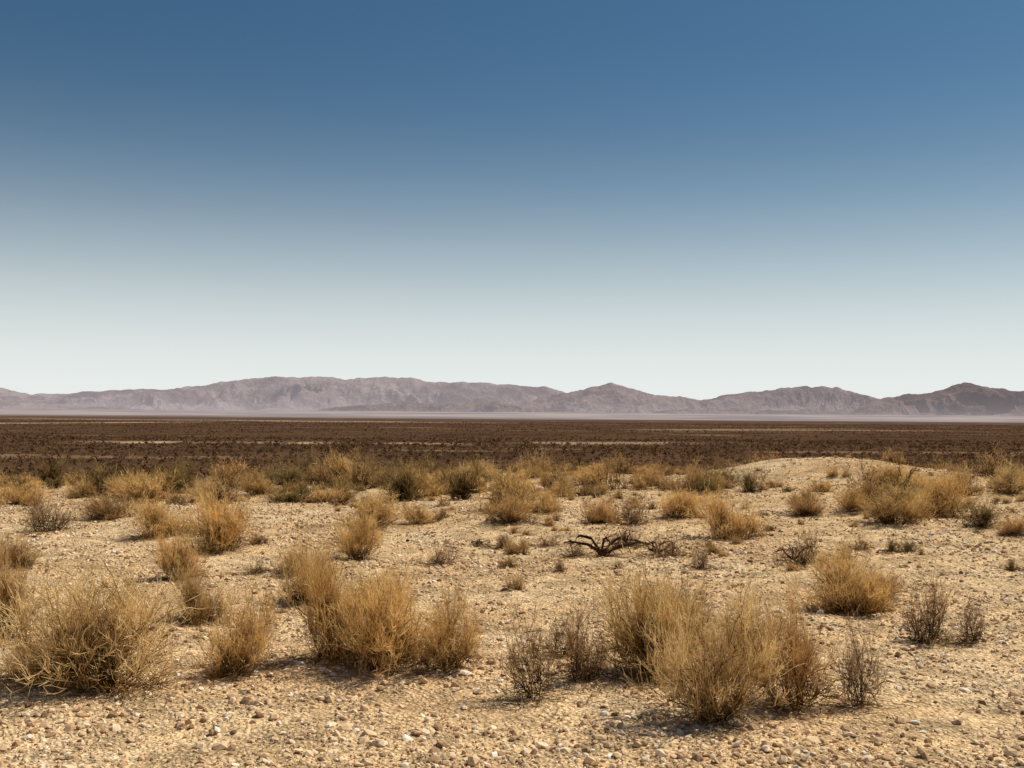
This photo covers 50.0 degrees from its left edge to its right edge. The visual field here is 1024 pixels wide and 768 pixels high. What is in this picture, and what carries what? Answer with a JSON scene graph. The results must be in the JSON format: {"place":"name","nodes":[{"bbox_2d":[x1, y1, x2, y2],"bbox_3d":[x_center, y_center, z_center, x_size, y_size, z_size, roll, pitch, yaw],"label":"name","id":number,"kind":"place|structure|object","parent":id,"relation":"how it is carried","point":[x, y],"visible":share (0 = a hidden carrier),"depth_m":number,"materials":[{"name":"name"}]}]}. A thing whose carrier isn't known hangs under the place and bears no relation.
{"place":"outdoors","nodes":[
{"label":"outdoors","id":0,"kind":"place"},
{"bbox_2d":[0,400,142,409],"bbox_3d":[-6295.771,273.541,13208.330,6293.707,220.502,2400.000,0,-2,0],"label":"foothills","id":1,"kind":"structure","parent":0,"point":[5,404],"depth_m":13347.86,"materials":[{"name":"grey stone"}]},
{"bbox_2d":[0,376,564,410],"bbox_3d":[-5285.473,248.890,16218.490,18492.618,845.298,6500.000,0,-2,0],"label":"mountain range","id":2,"kind":"structure","parent":0,"point":[274,393],"depth_m":16567.86,"materials":[{"name":"grey stone"}]},
{"bbox_2d":[310,401,578,412],"bbox_3d":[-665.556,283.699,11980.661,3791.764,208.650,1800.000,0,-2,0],"label":"foothills","id":3,"kind":"structure","parent":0,"point":[492,406],"depth_m":11969.74,"materials":[{"name":"stone"}]},
{"bbox_2d":[0,409,1023,767],"bbox_3d":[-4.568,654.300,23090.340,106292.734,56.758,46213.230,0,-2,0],"label":"desert ground","id":4,"kind":"structure","parent":0,"point":[500,713],"depth_m":10.73,"materials":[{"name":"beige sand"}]},
{"bbox_2d":[0,552,31,597],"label":"golden desert shrub","id":5,"kind":"object","parent":4,"relation":"on","point":[15,578],"visible":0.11,"depth_m":9.98,"materials":[{"name":"brown plant"}]},
{"bbox_2d":[0,521,43,571],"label":"golden desert shrub","id":6,"kind":"object","parent":4,"relation":"on","point":[15,552],"visible":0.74,"depth_m":11.90,"materials":[{"name":"beige plant"}]},
{"bbox_2d":[0,634,48,681],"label":"golden desert shrub","id":7,"kind":"object","parent":4,"relation":"on","point":[10,664],"visible":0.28,"depth_m":6.83,"materials":[{"name":"brown plant"}]},
{"bbox_2d":[0,475,56,504],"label":"golden desert shrub","id":8,"kind":"object","parent":4,"relation":"on","point":[14,499],"visible":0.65,"depth_m":20.65,"materials":[{"name":"beige plant"}]},
{"bbox_2d":[0,536,58,642],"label":"golden desert shrub","id":9,"kind":"object","parent":4,"relation":"on","point":[5,597],"visible":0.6,"depth_m":8.22,"materials":[{"name":"brown plant"}]},
{"bbox_2d":[14,477,81,532],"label":"dead shrub","id":10,"kind":"object","parent":4,"relation":"on","point":[56,523],"visible":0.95,"depth_m":15.40,"materials":[{"name":"plant"}]},
{"bbox_2d":[29,441,72,484],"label":"creosote bush","id":11,"kind":"object","parent":4,"relation":"on","point":[52,473],"visible":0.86,"depth_m":34.14,"materials":[{"name":"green plant"}]},
{"bbox_2d":[70,456,107,484],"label":"creosote bush","id":12,"kind":"object","parent":4,"relation":"on","point":[81,462],"visible":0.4,"depth_m":34.12,"materials":[{"name":"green plant"}]},
{"bbox_2d":[65,478,142,520],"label":"golden desert shrub","id":13,"kind":"object","parent":4,"relation":"on","point":[105,507],"visible":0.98,"depth_m":17.47,"materials":[{"name":"beige plant"}]},
{"bbox_2d":[0,536,213,703],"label":"golden desert shrub","id":14,"kind":"object","parent":4,"relation":"on","point":[68,647],"visible":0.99,"depth_m":6.70,"materials":[{"name":"beige plant"}]},
{"bbox_2d":[102,468,161,498],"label":"golden desert shrub","id":15,"kind":"object","parent":4,"relation":"on","point":[115,483],"visible":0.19,"depth_m":22.07,"materials":[{"name":"beige plant"}]},
{"bbox_2d":[122,488,202,538],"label":"golden desert shrub","id":16,"kind":"object","parent":4,"relation":"on","point":[155,519],"visible":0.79,"depth_m":14.50,"materials":[{"name":"beige plant"}]},
{"bbox_2d":[150,519,215,583],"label":"golden desert shrub","id":17,"kind":"object","parent":4,"relation":"on","point":[172,558],"visible":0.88,"depth_m":11.20,"materials":[{"name":"beige plant"}]},
{"bbox_2d":[157,453,211,493],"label":"creosote bush","id":18,"kind":"object","parent":4,"relation":"on","point":[180,478],"visible":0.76,"depth_m":24.56,"materials":[{"name":"brown plant"}]},
{"bbox_2d":[168,553,231,627],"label":"golden desert shrub","id":19,"kind":"object","parent":4,"relation":"on","point":[198,613],"visible":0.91,"depth_m":9.00,"materials":[{"name":"brown plant"}]},
{"bbox_2d":[178,474,229,501],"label":"golden desert shrub","id":20,"kind":"object","parent":4,"relation":"on","point":[199,484],"visible":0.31,"depth_m":22.29,"materials":[{"name":"beige plant"}]},
{"bbox_2d":[161,474,263,554],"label":"golden desert shrub","id":21,"kind":"object","parent":4,"relation":"on","point":[222,526],"visible":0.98,"depth_m":13.17,"materials":[{"name":"beige plant"}]},
{"bbox_2d":[184,564,286,681],"bbox_3d":[-1.820,1.563,7.220,0.693,0.737,0.670,1,-1,-43],"label":"golden desert shrub","id":22,"kind":"object","parent":4,"relation":"on","point":[255,635],"visible":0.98,"depth_m":7.17,"materials":[{"name":"beige plant"}]},
{"bbox_2d":[242,552,269,575],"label":"dead shrub","id":23,"kind":"object","parent":4,"relation":"on","point":[258,562],"visible":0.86,"depth_m":11.59,"materials":[{"name":"brown plant"}]},
{"bbox_2d":[232,467,280,495],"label":"golden desert shrub","id":24,"kind":"object","parent":4,"relation":"on","point":[254,486],"visible":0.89,"depth_m":23.55,"materials":[{"name":"beige plant"}]},
{"bbox_2d":[258,457,308,489],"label":"creosote bush","id":25,"kind":"object","parent":4,"relation":"on","point":[293,475],"visible":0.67,"depth_m":27.12,"materials":[{"name":"brown plant"}]},
{"bbox_2d":[264,535,318,575],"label":"golden desert shrub","id":26,"kind":"object","parent":4,"relation":"on","point":[284,557],"visible":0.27,"depth_m":11.57,"materials":[{"name":"brown plant"}]},
{"bbox_2d":[295,439,320,471],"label":"creosote bush","id":27,"kind":"object","parent":4,"relation":"on","point":[307,464],"visible":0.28,"depth_m":34.15,"materials":[{"name":"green plant"}]},
{"bbox_2d":[272,518,353,604],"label":"golden desert shrub","id":28,"kind":"object","parent":4,"relation":"on","point":[292,582],"visible":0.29,"depth_m":9.80,"materials":[{"name":"brown plant"}]},
{"bbox_2d":[265,519,386,668],"bbox_3d":[-1.217,1.445,7.706,0.842,1.040,0.971,0,-3,-36],"label":"golden desert shrub","id":29,"kind":"object","parent":4,"relation":"on","point":[320,612],"visible":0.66,"depth_m":7.55,"materials":[{"name":"brown plant"}]},
{"bbox_2d":[327,473,365,500],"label":"creosote bush","id":30,"kind":"object","parent":4,"relation":"on","point":[347,486],"visible":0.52,"depth_m":22.06,"materials":[{"name":"brown plant"}]},
{"bbox_2d":[326,500,390,560],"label":"golden desert shrub","id":31,"kind":"object","parent":4,"relation":"on","point":[355,549],"visible":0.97,"depth_m":12.88,"materials":[{"name":"beige plant"}]},
{"bbox_2d":[309,559,420,623],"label":"golden desert shrub","id":32,"kind":"object","parent":4,"relation":"on","point":[381,579],"visible":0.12,"depth_m":8.84,"materials":[{"name":"brown plant"}]},
{"bbox_2d":[352,441,378,473],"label":"creosote bush","id":33,"kind":"object","parent":4,"relation":"on","point":[365,461],"visible":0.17,"depth_m":34.16,"materials":[{"name":"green plant"}]},
{"bbox_2d":[344,483,416,527],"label":"golden desert shrub","id":34,"kind":"object","parent":4,"relation":"on","point":[386,513],"visible":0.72,"depth_m":16.44,"materials":[{"name":"beige plant"}]},
{"bbox_2d":[317,538,458,678],"bbox_3d":[-0.803,1.481,7.291,1.004,0.967,0.925,2,9,23],"label":"golden desert shrub","id":35,"kind":"object","parent":4,"relation":"on","point":[381,635],"visible":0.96,"depth_m":7.23,"materials":[{"name":"beige plant"}]},
{"bbox_2d":[362,450,430,502],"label":"bush","id":36,"kind":"object","parent":4,"relation":"on","point":[404,483],"visible":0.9,"depth_m":21.31,"materials":[{"name":"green plant"}]},
{"bbox_2d":[398,496,442,525],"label":"golden desert shrub","id":37,"kind":"object","parent":4,"relation":"on","point":[418,514],"visible":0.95,"depth_m":16.98,"materials":[{"name":"beige plant"}]},
{"bbox_2d":[407,448,440,475],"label":"creosote bush","id":38,"kind":"object","parent":4,"relation":"on","point":[426,463],"visible":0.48,"depth_m":30.95,"materials":[{"name":"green plant"}]},
{"bbox_2d":[414,534,464,566],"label":"dead shrub","id":39,"kind":"object","parent":4,"relation":"on","point":[438,560],"visible":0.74,"depth_m":12.39,"materials":[{"name":"brown plant"}]},
{"bbox_2d":[400,563,497,674],"bbox_3d":[-0.420,1.550,7.309,0.636,0.762,0.658,2,-2,-40],"label":"golden desert shrub","id":40,"kind":"object","parent":4,"relation":"on","point":[446,628],"visible":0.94,"depth_m":7.20,"materials":[{"name":"beige plant"}]},
{"bbox_2d":[437,452,487,499],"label":"creosote bush","id":41,"kind":"object","parent":4,"relation":"on","point":[462,490],"visible":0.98,"depth_m":21.80,"materials":[{"name":"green plant"}]},
{"bbox_2d":[470,538,487,545],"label":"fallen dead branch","id":42,"kind":"object","parent":4,"relation":"on","point":[477,543],"visible":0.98,"depth_m":14.58,"materials":[{"name":"brown wood"}]},
{"bbox_2d":[458,457,501,480],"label":"golden desert shrub","id":43,"kind":"object","parent":4,"relation":"on","point":[488,472],"visible":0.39,"depth_m":28.59,"materials":[{"name":"beige plant"}]},
{"bbox_2d":[495,531,513,548],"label":"creosote bush","id":44,"kind":"object","parent":4,"relation":"on","point":[502,540],"visible":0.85,"depth_m":14.40,"materials":[{"name":"brown plant"}]},
{"bbox_2d":[471,480,546,524],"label":"golden desert shrub","id":45,"kind":"object","parent":4,"relation":"on","point":[512,514],"visible":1,"depth_m":16.69,"materials":[{"name":"beige plant"}]},
{"bbox_2d":[0,441,1023,634],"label":"desert scrub","id":46,"kind":"object","parent":4,"relation":"on","point":[321,475],"visible":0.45,"depth_m":22.80,"materials":[{"name":"brown plant"}]},
{"bbox_2d":[0,418,1023,480],"bbox_3d":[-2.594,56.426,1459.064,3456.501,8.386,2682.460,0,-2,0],"label":"creosote scrub","id":47,"kind":"object","parent":4,"relation":"on","point":[381,445],"visible":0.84,"depth_m":604.09,"materials":[{"name":"brown plant"}]},
{"bbox_2d":[0,531,1023,767],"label":"pebbles","id":48,"kind":"object","parent":4,"relation":"on","point":[590,762],"visible":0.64,"depth_m":6.57,"materials":[{"name":"gravel"}]},
{"bbox_2d":[0,481,1023,746],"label":"twig litter","id":49,"kind":"object","parent":4,"relation":"on","point":[558,697],"visible":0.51,"depth_m":7.38,"materials":[{"name":"brown plant"}]},
{"bbox_2d":[485,461,541,498],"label":"golden desert shrub","id":50,"kind":"object","parent":4,"relation":"on","point":[527,482],"visible":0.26,"depth_m":21.91,"materials":[{"name":"beige plant"}]},
{"bbox_2d":[491,594,569,708],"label":"dead shrub","id":51,"kind":"object","parent":4,"relation":"on","point":[539,682],"visible":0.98,"depth_m":6.56,"materials":[{"name":"brown plant"}]},
{"bbox_2d":[523,484,570,513],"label":"golden desert shrub","id":52,"kind":"object","parent":4,"relation":"on","point":[550,504],"visible":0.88,"depth_m":18.49,"materials":[{"name":"beige plant"}]},
{"bbox_2d":[528,529,566,547],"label":"dead shrub","id":53,"kind":"object","parent":4,"relation":"on","point":[543,543],"visible":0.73,"depth_m":14.56,"materials":[{"name":"brown plant"}]},
{"bbox_2d":[532,458,578,489],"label":"golden desert shrub","id":54,"kind":"object","parent":4,"relation":"on","point":[553,478],"visible":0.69,"depth_m":25.24,"materials":[{"name":"beige plant"}]},
{"bbox_2d":[535,609,585,658],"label":"dead shrub","id":55,"kind":"object","parent":4,"relation":"on","point":[554,633],"visible":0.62,"depth_m":7.67,"materials":[{"name":"brown plant"}]},
{"bbox_2d":[553,531,594,557],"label":"dead shrub","id":56,"kind":"object","parent":4,"relation":"on","point":[575,552],"visible":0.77,"depth_m":13.46,"materials":[{"name":"brown plant"}]},
{"bbox_2d":[542,578,614,685],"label":"dead shrub","id":57,"kind":"object","parent":4,"relation":"on","point":[578,659],"visible":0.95,"depth_m":7.01,"materials":[{"name":"brown plant"}]},
{"bbox_2d":[560,461,615,485],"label":"golden desert shrub","id":58,"kind":"object","parent":4,"relation":"on","point":[588,473],"visible":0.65,"depth_m":26.90,"materials":[{"name":"beige plant"}]},
{"bbox_2d":[574,487,627,523],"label":"golden desert shrub","id":59,"kind":"object","parent":4,"relation":"on","point":[601,515],"visible":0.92,"depth_m":17.09,"materials":[{"name":"beige plant"}]},
{"bbox_2d":[564,527,653,555],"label":"fallen dead branch","id":60,"kind":"object","parent":4,"relation":"on","point":[600,552],"visible":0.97,"depth_m":13.34,"materials":[{"name":"brown wood"}]},
{"bbox_2d":[609,523,641,546],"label":"dead shrub","id":61,"kind":"object","parent":4,"relation":"on","point":[632,537],"visible":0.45,"depth_m":14.39,"materials":[{"name":"brown plant"}]},
{"bbox_2d":[609,488,657,524],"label":"dead shrub","id":62,"kind":"object","parent":4,"relation":"on","point":[633,515],"visible":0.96,"depth_m":16.81,"materials":[{"name":"brown plant"}]},
{"bbox_2d":[572,542,712,688],"bbox_3d":[0.856,1.458,7.227,0.977,1.009,0.900,-2,-3,-15],"label":"golden desert shrub","id":63,"kind":"object","parent":4,"relation":"on","point":[634,648],"visible":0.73,"depth_m":7.17,"materials":[{"name":"beige plant"}]},
{"bbox_2d":[623,459,673,486],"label":"golden desert shrub","id":64,"kind":"object","parent":4,"relation":"on","point":[651,476],"visible":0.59,"depth_m":26.15,"materials":[{"name":"beige plant"}]},
{"bbox_2d":[626,532,678,552],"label":"fallen dead branch","id":65,"kind":"object","parent":4,"relation":"on","point":[652,543],"visible":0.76,"depth_m":13.48,"materials":[{"name":"brown wood"}]},
{"bbox_2d":[636,523,698,558],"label":"dead shrub","id":66,"kind":"object","parent":4,"relation":"on","point":[673,551],"visible":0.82,"depth_m":13.27,"materials":[{"name":"brown plant"}]},
{"bbox_2d":[654,483,709,519],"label":"golden desert shrub","id":67,"kind":"object","parent":4,"relation":"on","point":[678,503],"visible":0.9,"depth_m":17.85,"materials":[{"name":"beige plant"}]},
{"bbox_2d":[647,554,720,651],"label":"golden desert shrub","id":68,"kind":"object","parent":4,"relation":"on","point":[702,606],"visible":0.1,"depth_m":8.09,"materials":[{"name":"beige plant"}]},
{"bbox_2d":[686,539,716,569],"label":"dead shrub","id":69,"kind":"object","parent":4,"relation":"on","point":[703,560],"visible":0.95,"depth_m":12.24,"materials":[{"name":"brown plant"}]},
{"bbox_2d":[620,544,803,729],"bbox_3d":[1.113,1.408,6.081,1.073,0.994,0.785,1,-2,-8],"label":"golden desert shrub","id":70,"kind":"object","parent":4,"relation":"on","point":[708,694],"visible":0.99,"depth_m":6.00,"materials":[{"name":"beige plant"}]},
{"bbox_2d":[691,472,733,493],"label":"creosote bush","id":71,"kind":"object","parent":4,"relation":"on","point":[706,482],"visible":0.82,"depth_m":22.14,"materials":[{"name":"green plant"}]},
{"bbox_2d":[685,477,771,541],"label":"golden desert shrub","id":72,"kind":"object","parent":4,"relation":"on","point":[728,525],"visible":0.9,"depth_m":14.96,"materials":[{"name":"beige plant"}]},
{"bbox_2d":[710,579,786,675],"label":"golden desert shrub","id":73,"kind":"object","parent":4,"relation":"on","point":[760,628],"visible":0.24,"depth_m":7.15,"materials":[{"name":"beige plant"}]},
{"bbox_2d":[735,461,767,493],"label":"creosote bush","id":74,"kind":"object","parent":4,"relation":"on","point":[750,483],"visible":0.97,"depth_m":22.44,"materials":[{"name":"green plant"}]},
{"bbox_2d":[734,564,845,718],"bbox_3d":[1.615,1.496,6.359,0.511,0.860,0.671,-2,-1,40],"label":"golden desert shrub","id":75,"kind":"object","parent":4,"relation":"on","point":[792,675],"visible":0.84,"depth_m":6.35,"materials":[{"name":"beige plant"}]},
{"bbox_2d":[770,538,818,559],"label":"fallen dead branch","id":76,"kind":"object","parent":4,"relation":"on","point":[792,550],"visible":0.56,"depth_m":13.04,"materials":[{"name":"brown wood"}]},
{"bbox_2d":[773,515,829,566],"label":"dead shrub","id":77,"kind":"object","parent":4,"relation":"on","point":[803,561],"visible":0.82,"depth_m":12.67,"materials":[{"name":"brown plant"}]},
{"bbox_2d":[784,484,832,516],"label":"golden desert shrub","id":78,"kind":"object","parent":4,"relation":"on","point":[805,507],"visible":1,"depth_m":18.77,"materials":[{"name":"beige plant"}]},
{"bbox_2d":[768,531,904,619],"bbox_3d":[3.026,1.670,9.693,1.272,0.747,1.103,-2,-6,-29],"label":"golden desert shrub","id":79,"kind":"object","parent":4,"relation":"on","point":[866,597],"visible":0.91,"depth_m":9.62,"materials":[{"name":"brown plant"}]},
{"bbox_2d":[832,482,871,513],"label":"golden desert shrub","id":80,"kind":"object","parent":4,"relation":"on","point":[858,500],"visible":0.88,"depth_m":19.10,"materials":[{"name":"beige plant"}]},
{"bbox_2d":[825,604,888,707],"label":"dead shrub","id":81,"kind":"object","parent":4,"relation":"on","point":[854,660],"visible":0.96,"depth_m":6.47,"materials":[{"name":"brown plant"}]},
{"bbox_2d":[842,526,875,550],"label":"dead shrub","id":82,"kind":"object","parent":4,"relation":"on","point":[864,546],"visible":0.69,"depth_m":14.08,"materials":[{"name":"brown plant"}]},
{"bbox_2d":[852,557,908,601],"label":"golden desert shrub","id":83,"kind":"object","parent":4,"relation":"on","point":[887,582],"visible":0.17,"depth_m":10.27,"materials":[{"name":"brown plant"}]},
{"bbox_2d":[859,456,921,487],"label":"golden desert shrub","id":84,"kind":"object","parent":4,"relation":"on","point":[892,473],"visible":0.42,"depth_m":23.33,"materials":[{"name":"beige plant"}]},
{"bbox_2d":[886,535,902,552],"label":"creosote bush","id":85,"kind":"object","parent":4,"relation":"on","point":[891,546],"visible":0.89,"depth_m":13.72,"materials":[{"name":"brown plant"}]},
{"bbox_2d":[854,475,943,527],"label":"golden desert shrub","id":86,"kind":"object","parent":4,"relation":"on","point":[889,514],"visible":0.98,"depth_m":17.14,"materials":[{"name":"beige plant"}]},
{"bbox_2d":[898,464,942,494],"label":"golden desert shrub","id":87,"kind":"object","parent":4,"relation":"on","point":[918,480],"visible":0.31,"depth_m":21.04,"materials":[{"name":"beige plant"}]},
{"bbox_2d":[894,550,970,646],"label":"dead shrub","id":88,"kind":"object","parent":4,"relation":"on","point":[931,629],"visible":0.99,"depth_m":8.34,"materials":[{"name":"brown plant"}]},
{"bbox_2d":[902,466,1001,518],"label":"golden desert shrub","id":89,"kind":"object","parent":4,"relation":"on","point":[946,500],"visible":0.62,"depth_m":18.33,"materials":[{"name":"beige plant"}]},
{"bbox_2d":[949,589,993,641],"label":"dead shrub","id":90,"kind":"object","parent":4,"relation":"on","point":[975,629],"visible":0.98,"depth_m":8.34,"materials":[{"name":"brown plant"}]},
{"bbox_2d":[948,491,1006,528],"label":"creosote bush","id":91,"kind":"object","parent":4,"relation":"on","point":[985,519],"visible":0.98,"depth_m":16.81,"materials":[{"name":"brown plant"}]},
{"bbox_2d":[977,460,1023,494],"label":"golden desert shrub","id":92,"kind":"object","parent":4,"relation":"on","point":[1011,483],"visible":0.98,"depth_m":22.04,"materials":[{"name":"beige plant"}]},
{"bbox_2d":[988,512,1023,536],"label":"golden desert shrub","id":93,"kind":"object","parent":4,"relation":"on","point":[1015,529],"visible":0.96,"depth_m":15.69,"materials":[{"name":"beige plant"}]},
{"bbox_2d":[1006,559,1017,570],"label":"creosote bush","id":94,"kind":"object","parent":4,"relation":"on","point":[1011,565],"visible":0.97,"depth_m":12.22,"materials":[{"name":"brown plant"}]},
{"bbox_2d":[0,0,1023,399],"label":"sky","id":95,"kind":"structure","parent":0,"point":[694,199],"materials":[{"name":"blue"}]},
{"bbox_2d":[518,383,706,412],"bbox_3d":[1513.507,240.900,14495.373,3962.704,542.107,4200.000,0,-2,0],"label":"mountain range","id":96,"kind":"structure","parent":0,"point":[610,398],"depth_m":14176.19,"materials":[{"name":"stone"}]},
{"bbox_2d":[653,408,875,414],"bbox_3d":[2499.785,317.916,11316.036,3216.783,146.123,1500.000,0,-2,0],"label":"foothills","id":97,"kind":"structure","parent":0,"point":[731,411],"depth_m":11393.40,"materials":[{"name":"grey stone"}]},
{"bbox_2d":[698,386,878,411],"bbox_3d":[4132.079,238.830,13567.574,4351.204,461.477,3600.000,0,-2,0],"label":"mountain range","id":98,"kind":"structure","parent":0,"point":[822,398],"depth_m":13742.83,"materials":[{"name":"grey stone"}]},
{"bbox_2d":[851,382,1023,415],"bbox_3d":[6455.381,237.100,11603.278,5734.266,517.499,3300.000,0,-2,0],"label":"mountain range","id":99,"kind":"structure","parent":0,"point":[967,399],"depth_m":11641.30,"materials":[{"name":"grey stone"}]}
]}

